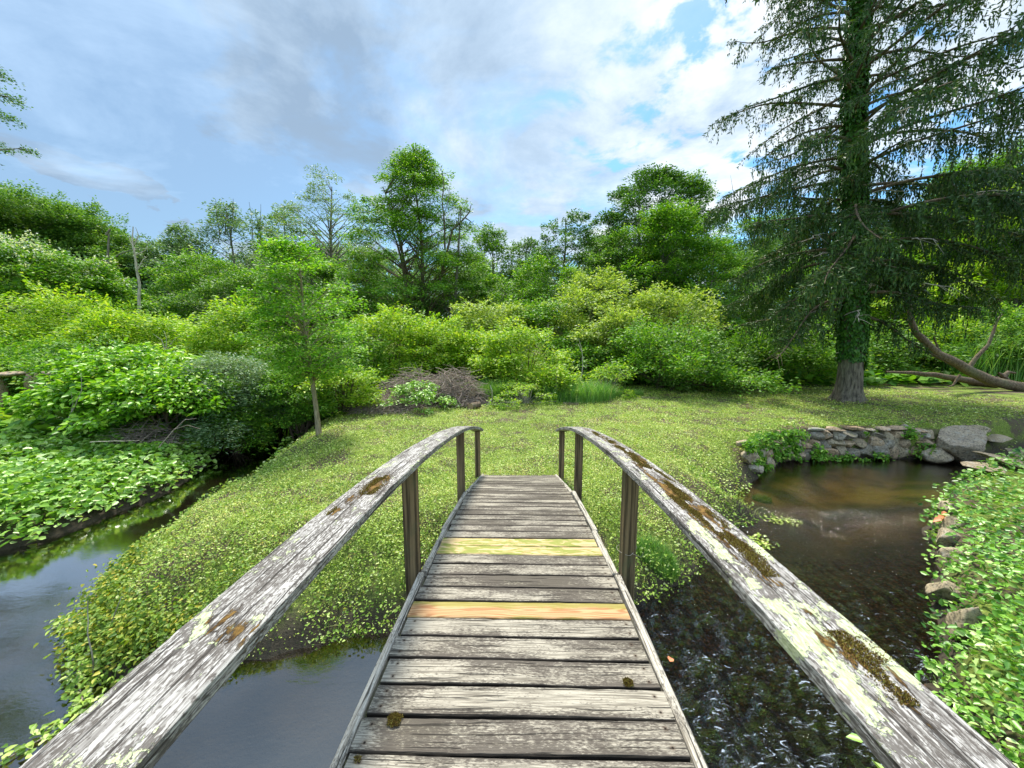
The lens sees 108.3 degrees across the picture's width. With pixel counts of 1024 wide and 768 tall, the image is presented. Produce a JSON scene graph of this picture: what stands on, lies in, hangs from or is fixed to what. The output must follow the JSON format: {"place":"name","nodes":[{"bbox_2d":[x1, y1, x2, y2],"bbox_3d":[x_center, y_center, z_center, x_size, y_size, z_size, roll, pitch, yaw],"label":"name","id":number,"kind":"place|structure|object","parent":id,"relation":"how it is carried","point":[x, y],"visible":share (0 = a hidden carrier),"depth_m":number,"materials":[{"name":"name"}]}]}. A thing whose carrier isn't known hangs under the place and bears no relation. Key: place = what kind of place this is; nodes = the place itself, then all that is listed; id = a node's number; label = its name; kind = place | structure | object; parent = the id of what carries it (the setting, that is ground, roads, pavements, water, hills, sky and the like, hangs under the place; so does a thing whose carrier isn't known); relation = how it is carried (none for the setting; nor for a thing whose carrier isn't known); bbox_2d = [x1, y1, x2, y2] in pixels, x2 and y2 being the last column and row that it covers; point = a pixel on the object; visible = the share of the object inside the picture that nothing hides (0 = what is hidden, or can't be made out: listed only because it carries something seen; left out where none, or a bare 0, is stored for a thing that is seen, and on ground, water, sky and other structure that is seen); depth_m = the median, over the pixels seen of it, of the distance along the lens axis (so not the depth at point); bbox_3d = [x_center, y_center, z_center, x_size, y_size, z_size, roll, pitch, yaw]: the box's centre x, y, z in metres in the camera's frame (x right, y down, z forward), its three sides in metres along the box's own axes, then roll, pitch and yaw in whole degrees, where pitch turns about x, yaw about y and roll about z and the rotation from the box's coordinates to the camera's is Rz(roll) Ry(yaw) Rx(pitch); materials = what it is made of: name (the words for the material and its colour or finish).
{"place":"outdoors","nodes":[
{"label":"outdoors","id":0,"kind":"place"},
{"bbox_2d":[0,417,1014,767],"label":"water","id":1,"kind":"structure","parent":0,"point":[40,569],"depth_m":5.49,"materials":[{"name":"liquid"}]},
{"bbox_2d":[0,644,107,767],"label":"trailing plant","id":2,"kind":"object","parent":1,"relation":"on","point":[45,736],"visible":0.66,"depth_m":3.11,"materials":[{"name":"green plant"}]},
{"bbox_2d":[54,414,944,692],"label":"water edge leaves","id":3,"kind":"object","parent":1,"relation":"on","point":[98,665],"visible":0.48,"depth_m":4.30,"materials":[{"name":"green plant"}]},
{"bbox_2d":[0,285,1023,767],"bbox_3d":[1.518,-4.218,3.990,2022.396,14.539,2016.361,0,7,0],"label":"ground","id":4,"kind":"structure","parent":0,"point":[282,705],"depth_m":4.41,"materials":[{"name":"green plant"}]},
{"bbox_2d":[0,66,41,165],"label":"broadleaf tree","id":5,"kind":"object","parent":4,"relation":"on","point":[11,119],"visible":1,"depth_m":18.93,"materials":[{"name":"green plant"}]},
{"bbox_2d":[0,330,68,394],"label":"thicket shrub","id":6,"kind":"object","parent":4,"relation":"on","point":[5,350],"visible":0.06,"depth_m":12.89,"materials":[{"name":"green plant"}]},
{"bbox_2d":[0,348,75,404],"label":"bank shrub","id":7,"kind":"object","parent":4,"relation":"on","point":[8,369],"visible":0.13,"depth_m":11.49,"materials":[{"name":"green plant"}]},
{"bbox_2d":[0,371,81,411],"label":"ruined wall","id":8,"kind":"structure","parent":4,"relation":"on","point":[4,388],"depth_m":10.75,"materials":[{"name":"stone"}]},
{"bbox_2d":[0,300,107,351],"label":"thicket shrub","id":9,"kind":"object","parent":4,"relation":"on","point":[18,329],"visible":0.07,"depth_m":15.69,"materials":[{"name":"green plant"}]},
{"bbox_2d":[0,179,135,256],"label":"broadleaf tree","id":10,"kind":"object","parent":4,"relation":"on","point":[77,216],"visible":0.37,"depth_m":43.92,"materials":[{"name":"green plant"}]},
{"bbox_2d":[0,185,143,260],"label":"broadleaf tree","id":11,"kind":"object","parent":4,"relation":"on","point":[89,238],"visible":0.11,"depth_m":44.62,"materials":[{"name":"green plant"}]},
{"bbox_2d":[0,229,167,343],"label":"flowering tree","id":12,"kind":"object","parent":4,"relation":"on","point":[35,260],"visible":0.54,"depth_m":23.27,"materials":[{"name":"green plant"}]},
{"bbox_2d":[0,272,173,350],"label":"thicket shrub","id":13,"kind":"object","parent":4,"relation":"on","point":[41,301],"visible":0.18,"depth_m":16.25,"materials":[{"name":"green plant"}]},
{"bbox_2d":[0,329,180,403],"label":"thicket shrub","id":14,"kind":"object","parent":4,"relation":"on","point":[56,346],"visible":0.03,"depth_m":11.70,"materials":[{"name":"green plant"}]},
{"bbox_2d":[0,337,211,421],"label":"bank shrub","id":15,"kind":"object","parent":4,"relation":"on","point":[89,368],"visible":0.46,"depth_m":9.37,"materials":[{"name":"green plant"}]},
{"bbox_2d":[75,227,169,298],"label":"broadleaf tree","id":16,"kind":"object","parent":4,"relation":"on","point":[121,250],"visible":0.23,"depth_m":45.14,"materials":[{"name":"green plant"}]},
{"bbox_2d":[22,293,231,374],"bbox_3d":[-16.864,-1.775,17.543,8.900,4.664,8.255,7,10,41],"label":"thicket shrub","id":17,"kind":"object","parent":4,"relation":"on","point":[100,323],"visible":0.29,"depth_m":15.69,"materials":[{"name":"green plant"}]},
{"bbox_2d":[33,528,223,693],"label":"waterside leaves","id":18,"kind":"object","parent":4,"relation":"on","point":[103,600],"visible":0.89,"depth_m":3.75,"materials":[{"name":"green plant"}]},
{"bbox_2d":[97,416,196,457],"bbox_3d":[-9.007,1.205,9.104,2.453,0.862,1.737,0,7,0],"label":"twig heap","id":19,"kind":"object","parent":4,"relation":"on","point":[148,436],"visible":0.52,"depth_m":9.00,"materials":[{"name":"wood"}]},
{"bbox_2d":[49,358,249,438],"bbox_3d":[-9.152,0.475,9.856,3.684,2.392,3.734,-2,8,-16],"label":"bank shrub","id":20,"kind":"object","parent":4,"relation":"on","point":[115,410],"visible":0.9,"depth_m":8.91,"materials":[{"name":"green plant"}]},
{"bbox_2d":[0,408,305,546],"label":"bank vines","id":21,"kind":"object","parent":4,"relation":"on","point":[18,472],"visible":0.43,"depth_m":7.29,"materials":[{"name":"green plant"}]},
{"bbox_2d":[95,232,215,299],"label":"broadleaf tree","id":22,"kind":"object","parent":4,"relation":"on","point":[155,248],"visible":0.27,"depth_m":45.99,"materials":[{"name":"green plant"}]},
{"bbox_2d":[150,217,222,314],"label":"broadleaf tree","id":23,"kind":"object","parent":4,"relation":"on","point":[178,238],"visible":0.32,"depth_m":41.84,"materials":[{"name":"green plant"}]},
{"bbox_2d":[136,243,254,341],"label":"broadleaf tree","id":24,"kind":"object","parent":4,"relation":"on","point":[184,261],"visible":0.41,"depth_m":31.43,"materials":[{"name":"green plant"}]},
{"bbox_2d":[156,328,279,376],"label":"thicket shrub","id":25,"kind":"object","parent":4,"relation":"on","point":[191,348],"visible":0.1,"depth_m":14.18,"materials":[{"name":"green plant"}]},
{"bbox_2d":[143,349,302,453],"bbox_3d":[-8.230,0.507,10.787,4.391,3.085,4.410,0,7,0],"label":"bank shrub","id":26,"kind":"object","parent":4,"relation":"on","point":[236,369],"visible":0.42,"depth_m":9.97,"materials":[{"name":"green plant"}]},
{"bbox_2d":[179,198,275,307],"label":"broadleaf tree","id":27,"kind":"object","parent":4,"relation":"on","point":[222,222],"visible":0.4,"depth_m":43.09,"materials":[{"name":"green plant"}]},
{"bbox_2d":[170,292,298,383],"bbox_3d":[-11.324,-1.244,15.155,5.732,4.966,5.324,0,7,0],"label":"thicket shrub","id":28,"kind":"object","parent":4,"relation":"on","point":[207,331],"visible":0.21,"depth_m":14.11,"materials":[{"name":"green plant"}]},
{"bbox_2d":[190,395,279,454],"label":"bank shrub","id":29,"kind":"object","parent":4,"relation":"on","point":[269,434],"visible":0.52,"depth_m":9.96,"materials":[{"name":"green plant"}]},
{"bbox_2d":[159,268,315,356],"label":"broadleaf tree","id":30,"kind":"object","parent":4,"relation":"on","point":[216,287],"visible":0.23,"depth_m":27.68,"materials":[{"name":"green plant"}]},
{"bbox_2d":[228,208,297,308],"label":"broadleaf tree","id":31,"kind":"object","parent":4,"relation":"on","point":[258,224],"visible":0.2,"depth_m":42.17,"materials":[{"name":"green plant"}]},
{"bbox_2d":[247,206,324,326],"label":"broadleaf tree","id":32,"kind":"object","parent":4,"relation":"on","point":[259,235],"visible":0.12,"depth_m":41.84,"materials":[{"name":"green plant"}]},
{"bbox_2d":[247,367,349,442],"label":"bank shrub","id":33,"kind":"object","parent":4,"relation":"on","point":[281,389],"visible":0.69,"depth_m":10.50,"materials":[{"name":"green plant"}]},
{"bbox_2d":[223,248,374,354],"bbox_3d":[-16.892,-6.316,30.857,10.862,9.390,11.289,0,7,0],"label":"broadleaf tree","id":34,"kind":"object","parent":4,"relation":"on","point":[329,272],"visible":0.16,"depth_m":29.03,"materials":[{"name":"green plant"}]},
{"bbox_2d":[229,234,372,436],"bbox_3d":[-4.921,-1.045,8.870,3.005,4.969,2.728,0,7,0],"label":"young tree","id":35,"kind":"object","parent":4,"relation":"on","point":[311,369],"visible":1,"depth_m":8.54,"materials":[{"name":"green plant"}]},
{"bbox_2d":[245,163,401,325],"bbox_3d":[-18.346,-11.742,36.826,13.555,18.054,13.678,-5,9,-32],"label":"broadleaf tree","id":36,"kind":"object","parent":4,"relation":"on","point":[329,244],"visible":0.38,"depth_m":34.96,"materials":[{"name":"green plant"}]},
{"bbox_2d":[294,356,387,422],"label":"thicket shrub","id":37,"kind":"object","parent":4,"relation":"on","point":[350,398],"visible":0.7,"depth_m":11.47,"materials":[{"name":"green plant"}]},
{"bbox_2d":[294,321,397,395],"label":"thicket shrub","id":38,"kind":"object","parent":4,"relation":"on","point":[365,356],"visible":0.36,"depth_m":14.14,"materials":[{"name":"green plant"}]},
{"bbox_2d":[309,241,403,346],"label":"broadleaf tree","id":39,"kind":"object","parent":4,"relation":"on","point":[356,259],"visible":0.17,"depth_m":30.07,"materials":[{"name":"green plant"}]},
{"bbox_2d":[344,393,434,415],"bbox_3d":[-4.164,0.558,12.162,3.408,0.598,2.471,0,7,0],"label":"twig heap","id":40,"kind":"object","parent":4,"relation":"on","point":[403,407],"visible":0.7,"depth_m":11.76,"materials":[{"name":"wood"}]},
{"bbox_2d":[329,301,457,391],"bbox_3d":[-5.865,-1.719,17.256,7.280,4.036,5.957,4,8,25],"label":"thicket shrub","id":41,"kind":"object","parent":4,"relation":"on","point":[379,322],"visible":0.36,"depth_m":16.30,"materials":[{"name":"green plant"}]},
{"bbox_2d":[316,142,500,346],"bbox_3d":[-7.752,-9.727,29.051,13.883,16.950,13.990,0,7,0],"label":"tall layered tree","id":42,"kind":"object","parent":4,"relation":"on","point":[408,166],"visible":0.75,"depth_m":27.04,"materials":[{"name":"green plant"}]},
{"bbox_2d":[377,362,458,406],"bbox_3d":[-3.627,-0.096,13.625,3.594,1.498,3.043,-5,9,-32],"label":"twig heap","id":43,"kind":"object","parent":4,"relation":"on","point":[400,381],"visible":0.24,"depth_m":13.45,"materials":[{"name":"brown wood"}]},
{"bbox_2d":[380,379,462,414],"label":"shrub","id":44,"kind":"object","parent":4,"relation":"on","point":[418,398],"visible":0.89,"depth_m":11.87,"materials":[{"name":"green plant"}]},
{"bbox_2d":[369,309,485,383],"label":"thicket shrub","id":45,"kind":"object","parent":4,"relation":"on","point":[395,363],"visible":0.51,"depth_m":16.34,"materials":[{"name":"green plant"}]},
{"bbox_2d":[430,198,473,318],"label":"half dead tree","id":46,"kind":"object","parent":4,"relation":"on","point":[458,246],"visible":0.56,"depth_m":28.50,"materials":[{"name":"green plant"}]},
{"bbox_2d":[412,363,497,408],"bbox_3d":[-2.088,0.004,13.095,3.402,1.430,2.576,0,7,0],"label":"twig heap","id":47,"kind":"object","parent":4,"relation":"on","point":[462,397],"visible":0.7,"depth_m":12.89,"materials":[{"name":"brown wood"}]},
{"bbox_2d":[410,267,502,350],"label":"broadleaf tree","id":48,"kind":"object","parent":4,"relation":"on","point":[468,278],"visible":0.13,"depth_m":29.15,"materials":[{"name":"green plant"}]},
{"bbox_2d":[423,324,520,382],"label":"thicket shrub","id":49,"kind":"object","parent":4,"relation":"on","point":[462,353],"visible":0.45,"depth_m":16.27,"materials":[{"name":"green plant"}]},
{"bbox_2d":[449,222,534,330],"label":"broadleaf tree","id":50,"kind":"object","parent":4,"relation":"on","point":[485,236],"visible":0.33,"depth_m":39.11,"materials":[{"name":"green plant"}]},
{"bbox_2d":[448,293,543,364],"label":"thicket shrub","id":51,"kind":"object","parent":4,"relation":"on","point":[482,318],"visible":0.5,"depth_m":20.68,"materials":[{"name":"green plant"}]},
{"bbox_2d":[0,226,1022,329],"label":"woodland","id":52,"kind":"object","parent":4,"relation":"on","point":[344,257],"visible":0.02,"depth_m":60.98,"materials":[{"name":"green plant"}]},
{"bbox_2d":[462,271,560,352],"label":"broadleaf tree","id":53,"kind":"object","parent":4,"relation":"on","point":[491,283],"visible":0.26,"depth_m":31.06,"materials":[{"name":"green plant"}]},
{"bbox_2d":[0,344,1023,453],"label":"undergrowth","id":54,"kind":"object","parent":4,"relation":"on","point":[872,378],"visible":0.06,"depth_m":17.05,"materials":[{"name":"green plant"}]},
{"bbox_2d":[19,426,1017,767],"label":"wooden footbridge","id":55,"kind":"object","parent":4,"relation":"on","point":[519,636],"visible":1,"depth_m":1.47,"materials":[{"name":"grey wood"}]},
{"bbox_2d":[592,431,920,706],"bbox_3d":[0.761,0.534,2.182,0.153,0.271,2.984,0,7,0],"label":"moss mat","id":56,"kind":"object","parent":55,"relation":"on","point":[733,541],"visible":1,"depth_m":1.10,"materials":[{"name":"plant"}]},
{"bbox_2d":[482,379,562,410],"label":"bramble","id":57,"kind":"object","parent":4,"relation":"on","point":[518,385],"visible":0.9,"depth_m":12.66,"materials":[{"name":"green plant"}]},
{"bbox_2d":[497,236,557,328],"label":"broadleaf tree","id":58,"kind":"object","parent":4,"relation":"on","point":[527,244],"visible":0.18,"depth_m":41.99,"materials":[{"name":"green plant"}]},
{"bbox_2d":[462,316,594,399],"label":"thicket shrub","id":59,"kind":"object","parent":4,"relation":"on","point":[509,359],"visible":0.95,"depth_m":14.45,"materials":[{"name":"green plant"}]},
{"bbox_2d":[78,383,1023,680],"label":"lawn ground cover","id":60,"kind":"object","parent":4,"relation":"on","point":[452,473],"visible":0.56,"depth_m":7.56,"materials":[{"name":"green plant"}]},
{"bbox_2d":[507,248,597,355],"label":"broadleaf tree","id":61,"kind":"object","parent":4,"relation":"on","point":[547,264],"visible":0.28,"depth_m":33.19,"materials":[{"name":"green plant"}]},
{"bbox_2d":[504,292,606,368],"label":"thicket shrub","id":62,"kind":"object","parent":4,"relation":"on","point":[538,314],"visible":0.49,"depth_m":21.09,"materials":[{"name":"green plant"}]},
{"bbox_2d":[523,208,600,323],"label":"broadleaf tree","id":63,"kind":"object","parent":4,"relation":"on","point":[565,230],"visible":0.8,"depth_m":37.62,"materials":[{"name":"green plant"}]},
{"bbox_2d":[527,374,622,403],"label":"grass clump","id":64,"kind":"object","parent":4,"relation":"on","point":[605,394],"visible":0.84,"depth_m":13.42,"materials":[{"name":"green plant"}]},
{"bbox_2d":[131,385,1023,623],"bbox_3d":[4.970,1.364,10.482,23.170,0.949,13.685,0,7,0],"label":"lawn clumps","id":65,"kind":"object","parent":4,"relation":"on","point":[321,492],"visible":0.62,"depth_m":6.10,"materials":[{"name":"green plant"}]},
{"bbox_2d":[545,341,632,384],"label":"thicket shrub","id":66,"kind":"object","parent":4,"relation":"on","point":[587,353],"visible":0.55,"depth_m":17.98,"materials":[{"name":"green plant"}]},
{"bbox_2d":[566,207,643,331],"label":"broadleaf tree","id":67,"kind":"object","parent":4,"relation":"on","point":[594,222],"visible":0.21,"depth_m":39.02,"materials":[{"name":"green plant"}]},
{"bbox_2d":[530,263,680,364],"bbox_3d":[5.419,-4.039,23.374,8.538,7.121,9.049,-6,10,-40],"label":"thicket shrub","id":68,"kind":"object","parent":4,"relation":"on","point":[580,290],"visible":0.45,"depth_m":22.30,"materials":[{"name":"green plant"}]},
{"bbox_2d":[579,362,637,399],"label":"broadleaf shrub","id":69,"kind":"object","parent":4,"relation":"on","point":[600,372],"visible":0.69,"depth_m":14.47,"materials":[{"name":"green plant"}]},
{"bbox_2d":[557,293,670,382],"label":"thicket shrub","id":70,"kind":"object","parent":4,"relation":"on","point":[613,320],"visible":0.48,"depth_m":19.02,"materials":[{"name":"green plant"}]},
{"bbox_2d":[576,227,680,354],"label":"broadleaf tree","id":71,"kind":"object","parent":4,"relation":"on","point":[614,242],"visible":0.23,"depth_m":34.48,"materials":[{"name":"green plant"}]},
{"bbox_2d":[571,161,711,323],"bbox_3d":[14.877,-14.113,42.707,15.025,21.316,13.356,-3,8,-20],"label":"broadleaf tree","id":72,"kind":"object","parent":4,"relation":"on","point":[658,177],"visible":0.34,"depth_m":39.18,"materials":[{"name":"green plant"}]},
{"bbox_2d":[636,534,685,582],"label":"grass clump","id":73,"kind":"object","parent":4,"relation":"on","point":[657,550],"visible":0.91,"depth_m":4.86,"materials":[{"name":"green plant"}]},
{"bbox_2d":[597,280,734,383],"bbox_3d":[8.629,-3.022,20.578,8.002,5.730,7.632,0,7,0],"label":"thicket shrub","id":74,"kind":"object","parent":4,"relation":"on","point":[651,300],"visible":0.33,"depth_m":20.00,"materials":[{"name":"green plant"}]},
{"bbox_2d":[601,194,741,345],"bbox_3d":[13.928,-9.627,35.134,12.677,15.069,12.197,-4,8,-26],"label":"broadleaf tree","id":75,"kind":"object","parent":4,"relation":"on","point":[680,218],"visible":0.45,"depth_m":32.59,"materials":[{"name":"green plant"}]},
{"bbox_2d":[653,169,733,329],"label":"broadleaf tree","id":76,"kind":"object","parent":4,"relation":"on","point":[700,186],"visible":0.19,"depth_m":40.26,"materials":[{"name":"green plant"}]},
{"bbox_2d":[586,309,801,399],"bbox_3d":[7.041,-1.387,16.151,7.363,3.652,8.136,0,7,0],"label":"thicket shrub","id":77,"kind":"object","parent":4,"relation":"on","point":[649,339],"visible":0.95,"depth_m":15.03,"materials":[{"name":"green plant"}]},
{"bbox_2d":[646,331,771,393],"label":"thicket shrub","id":78,"kind":"object","parent":4,"relation":"on","point":[706,385],"visible":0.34,"depth_m":16.07,"materials":[{"name":"green plant"}]},
{"bbox_2d":[654,226,764,346],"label":"broadleaf tree","id":79,"kind":"object","parent":4,"relation":"on","point":[682,277],"visible":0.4,"depth_m":30.25,"materials":[{"name":"green plant"}]},
{"bbox_2d":[693,208,806,337],"bbox_3d":[24.026,-9.918,37.218,11.993,14.345,11.332,-4,9,-30],"label":"broadleaf tree","id":80,"kind":"object","parent":4,"relation":"on","point":[749,264],"visible":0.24,"depth_m":35.92,"materials":[{"name":"green plant"}]},
{"bbox_2d":[701,318,837,382],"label":"thicket shrub","id":81,"kind":"object","parent":4,"relation":"on","point":[806,357],"visible":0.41,"depth_m":16.80,"materials":[{"name":"green plant"}]},
{"bbox_2d":[725,246,920,353],"bbox_3d":[23.782,-5.990,29.421,12.490,9.089,10.985,7,10,44],"label":"broadleaf tree","id":82,"kind":"object","parent":4,"relation":"on","point":[882,306],"visible":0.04,"depth_m":27.72,"materials":[{"name":"green plant"}]},
{"bbox_2d":[748,424,936,473],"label":"stone wall","id":83,"kind":"structure","parent":4,"relation":"on","point":[891,441],"depth_m":9.65,"materials":[{"name":"grey stone"}]},
{"bbox_2d":[741,426,936,476],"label":"wall plants","id":84,"kind":"object","parent":83,"relation":"attached to","point":[750,445],"depth_m":9.34,"materials":[{"name":"green plant"}]},
{"bbox_2d":[702,0,1023,402],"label":"spruce tree","id":85,"kind":"object","parent":4,"relation":"on","point":[859,274],"visible":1,"depth_m":12.07,"materials":[{"name":"green plant"}]},
{"bbox_2d":[818,319,978,384],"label":"thicket shrub","id":86,"kind":"object","parent":4,"relation":"on","point":[891,365],"visible":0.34,"depth_m":19.47,"materials":[{"name":"green plant"}]},
{"bbox_2d":[818,271,1023,363],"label":"broadleaf tree","id":87,"kind":"object","parent":4,"relation":"on","point":[935,289],"visible":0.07,"depth_m":23.63,"materials":[{"name":"green plant"}]},
{"bbox_2d":[885,371,997,387],"bbox_3d":[19.634,-0.207,16.920,5.037,0.783,0.400,0,7,0],"label":"fallen log","id":88,"kind":"object","parent":4,"relation":"on","point":[968,380],"visible":0.84,"depth_m":16.80,"materials":[{"name":"brown wood"}]},
{"bbox_2d":[925,581,965,602],"bbox_3d":[5.068,2.434,4.314,0.333,0.339,0.289,6,10,41],"label":"bank stone","id":89,"kind":"object","parent":4,"relation":"on","point":[941,589],"visible":0.62,"depth_m":4.26,"materials":[{"name":"beige stone"}]},
{"bbox_2d":[870,207,1023,320],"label":"broadleaf tree","id":90,"kind":"object","parent":4,"relation":"on","point":[937,263],"visible":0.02,"depth_m":28.70,"materials":[{"name":"green plant"}]},
{"bbox_2d":[881,309,1023,369],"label":"thicket shrub","id":91,"kind":"object","parent":4,"relation":"on","point":[959,326],"visible":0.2,"depth_m":19.97,"materials":[{"name":"green plant"}]},
{"bbox_2d":[888,139,1023,320],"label":"broadleaf tree","id":92,"kind":"object","parent":4,"relation":"on","point":[960,165],"visible":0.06,"depth_m":29.11,"materials":[{"name":"green plant"}]},
{"bbox_2d":[935,425,987,465],"bbox_3d":[11.458,1.717,9.488,1.065,1.234,0.934,0,7,0],"label":"boulder","id":93,"kind":"object","parent":4,"relation":"on","point":[960,443],"visible":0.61,"depth_m":9.29,"materials":[{"name":"stone"}]},
{"bbox_2d":[907,292,1023,391],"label":"leaning trunk","id":94,"kind":"object","parent":4,"relation":"on","point":[969,369],"visible":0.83,"depth_m":15.72,"materials":[{"name":"brown plant"}]},
{"bbox_2d":[945,607,987,640],"bbox_3d":[4.537,2.379,3.666,0.257,0.428,0.270,3,8,21],"label":"bank stone","id":95,"kind":"object","parent":4,"relation":"on","point":[960,617],"visible":0.64,"depth_m":3.61,"materials":[{"name":"grey stone"}]},
{"bbox_2d":[914,445,1023,767],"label":"bank plants","id":96,"kind":"object","parent":4,"relation":"on","point":[1003,624],"visible":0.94,"depth_m":3.69,"materials":[{"name":"green plant"}]},
{"bbox_2d":[917,165,1023,312],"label":"broadleaf tree","id":97,"kind":"object","parent":4,"relation":"on","point":[989,278],"visible":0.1,"depth_m":25.50,"materials":[{"name":"green plant"}]},
{"bbox_2d":[930,325,1023,384],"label":"grass clump","id":98,"kind":"object","parent":4,"relation":"on","point":[1010,365],"visible":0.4,"depth_m":18.02,"materials":[{"name":"green plant"}]},
{"bbox_2d":[948,305,1023,370],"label":"thicket shrub","id":99,"kind":"object","parent":4,"relation":"on","point":[1006,329],"visible":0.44,"depth_m":18.40,"materials":[{"name":"green plant"}]},
{"bbox_2d":[0,0,1023,327],"label":"sky","id":100,"kind":"structure","parent":0,"point":[155,110],"materials":[{"name":"blue"}]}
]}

